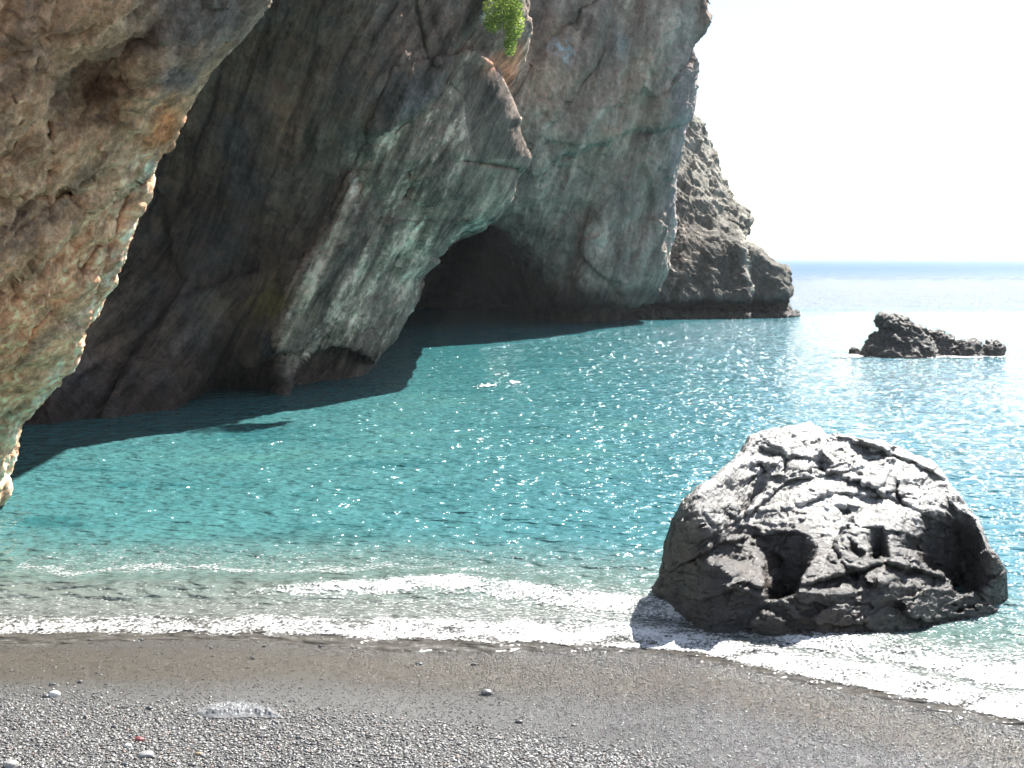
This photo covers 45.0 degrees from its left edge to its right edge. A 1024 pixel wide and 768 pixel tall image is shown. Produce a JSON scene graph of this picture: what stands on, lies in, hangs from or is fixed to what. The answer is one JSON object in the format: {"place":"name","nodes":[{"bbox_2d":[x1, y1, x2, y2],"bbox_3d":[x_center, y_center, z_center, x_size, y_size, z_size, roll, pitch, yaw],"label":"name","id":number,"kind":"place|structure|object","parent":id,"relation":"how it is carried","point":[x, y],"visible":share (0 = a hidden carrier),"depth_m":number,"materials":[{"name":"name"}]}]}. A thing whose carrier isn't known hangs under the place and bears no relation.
{"place":"outdoors","nodes":[
{"label":"outdoors","id":0,"kind":"place"},
{"bbox_2d":[0,0,271,505],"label":"overhanging cliff","id":1,"kind":"structure","parent":0,"point":[97,99],"depth_m":14.82,"materials":[{"name":"beige stone"}]},
{"bbox_2d":[23,0,532,424],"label":"cliff","id":2,"kind":"structure","parent":0,"point":[335,180],"depth_m":35.10,"materials":[{"name":"stone"}]},
{"bbox_2d":[482,0,525,56],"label":"cliff shrub","id":3,"kind":"object","parent":2,"relation":"attached to","point":[512,14],"visible":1,"depth_m":35.59,"materials":[{"name":"green plant"}]},
{"bbox_2d":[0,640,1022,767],"bbox_3d":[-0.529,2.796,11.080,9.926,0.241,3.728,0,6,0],"label":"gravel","id":4,"kind":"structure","parent":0,"point":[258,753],"depth_m":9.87,"materials":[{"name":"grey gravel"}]},
{"bbox_2d":[3,759,18,767],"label":"stone","id":5,"kind":"object","parent":4,"relation":"on","point":[9,763],"visible":1,"depth_m":9.29,"materials":[{"name":"white stone"}]},
{"bbox_2d":[49,690,60,696],"bbox_3d":[-4.096,2.782,11.075,0.100,0.072,0.073,-1,6,-8],"label":"stone","id":6,"kind":"object","parent":4,"relation":"on","point":[54,693],"visible":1,"depth_m":11.05,"materials":[{"name":"grey stone"}]},
{"bbox_2d":[135,736,144,741],"bbox_3d":[-2.979,2.847,9.888,0.080,0.051,0.062,-1,6,-5],"label":"stone","id":7,"kind":"object","parent":4,"relation":"on","point":[139,739],"visible":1,"depth_m":9.87,"materials":[{"name":"stone"}]},
{"bbox_2d":[0,258,1023,728],"bbox_3d":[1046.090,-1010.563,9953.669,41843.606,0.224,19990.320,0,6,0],"label":"sea water","id":8,"kind":"structure","parent":0,"point":[578,450],"depth_m":23.15,"materials":[{"name":"teal liquid"}]},
{"bbox_2d":[473,374,519,388],"bbox_3d":[-0.409,-0.108,40.016,1.596,0.048,4.816,0,6,0],"label":"sea foam","id":9,"kind":"object","parent":8,"relation":"on","point":[488,385],"visible":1,"depth_m":38.83,"materials":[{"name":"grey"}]},
{"bbox_2d":[0,544,1023,719],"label":"sea foam","id":10,"kind":"object","parent":8,"relation":"on","point":[971,671],"visible":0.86,"depth_m":13.11,"materials":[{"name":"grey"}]},
{"bbox_2d":[848,347,859,353],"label":"sea rock","id":11,"kind":"object","parent":8,"relation":"in","point":[854,350],"visible":0.74,"depth_m":51.41,"materials":[{"name":"grey stone"}]},
{"bbox_2d":[859,311,941,358],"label":"sea rock","id":12,"kind":"object","parent":8,"relation":"in","point":[898,335],"visible":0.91,"depth_m":50.16,"materials":[{"name":"grey stone"}]},
{"bbox_2d":[832,353,1017,357],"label":"sea foam","id":13,"kind":"object","parent":8,"relation":"on","point":[852,354],"visible":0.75,"depth_m":50.00,"materials":[{"name":"grey"}]},
{"bbox_2d":[928,328,957,356],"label":"sea rock","id":14,"kind":"object","parent":8,"relation":"in","point":[944,342],"visible":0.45,"depth_m":50.73,"materials":[{"name":"grey stone"}]},
{"bbox_2d":[953,338,986,356],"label":"sea rock","id":15,"kind":"object","parent":8,"relation":"in","point":[970,347],"visible":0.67,"depth_m":50.26,"materials":[{"name":"grey stone"}]},
{"bbox_2d":[983,338,1006,356],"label":"sea rock","id":16,"kind":"object","parent":8,"relation":"in","point":[993,347],"visible":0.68,"depth_m":50.30,"materials":[{"name":"grey stone"}]},
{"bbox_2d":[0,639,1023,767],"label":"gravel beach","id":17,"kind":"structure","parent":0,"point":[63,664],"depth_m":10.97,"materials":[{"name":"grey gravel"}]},
{"bbox_2d":[138,750,154,757],"bbox_3d":[-2.822,2.860,9.534,0.128,0.060,0.096,-2,6,-16],"label":"stone","id":18,"kind":"object","parent":17,"relation":"on","point":[146,754],"visible":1,"depth_m":9.50,"materials":[{"name":"white stone"}]},
{"bbox_2d":[193,701,282,717],"bbox_3d":[-2.325,2.777,10.607,0.789,0.079,0.416,0,6,0],"label":"plastic sheet","id":19,"kind":"object","parent":17,"relation":"on","point":[236,709],"visible":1,"depth_m":10.49,"materials":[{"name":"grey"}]},
{"bbox_2d":[256,733,267,737],"bbox_3d":[-2.013,2.834,9.940,0.094,0.039,0.070,-1,6,-10],"label":"pebble","id":20,"kind":"object","parent":17,"relation":"on","point":[261,735],"visible":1,"depth_m":9.92,"materials":[{"name":"stone"}]},
{"bbox_2d":[481,689,491,695],"bbox_3d":[-0.231,2.796,11.191,0.109,0.069,0.083,0,6,-3],"label":"stone","id":21,"kind":"object","parent":17,"relation":"on","point":[486,692],"visible":1,"depth_m":11.16,"materials":[{"name":"grey stone"}]},
{"bbox_2d":[480,764,492,767],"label":"pebble","id":22,"kind":"object","parent":17,"relation":"on","point":[486,766],"visible":1,"depth_m":9.27,"materials":[{"name":"stone"}]},
{"bbox_2d":[651,422,1007,637],"bbox_3d":[3.676,1.899,14.963,4.286,2.534,4.334,-2,6,-17],"label":"boulder","id":23,"kind":"object","parent":17,"relation":"on","point":[806,528],"visible":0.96,"depth_m":14.00,"materials":[{"name":"grey stone"}]},
{"bbox_2d":[414,0,712,321],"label":"cave cliff","id":24,"kind":"structure","parent":0,"point":[583,227],"depth_m":71.28,"materials":[{"name":"grey stone"}]},
{"bbox_2d":[621,114,800,319],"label":"headland","id":25,"kind":"structure","parent":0,"point":[722,267],"depth_m":83.29,"materials":[{"name":"stone"}]},
{"bbox_2d":[693,0,1023,257],"label":"sky","id":26,"kind":"structure","parent":0,"point":[844,128],"materials":[{"name":"white"}]}
]}

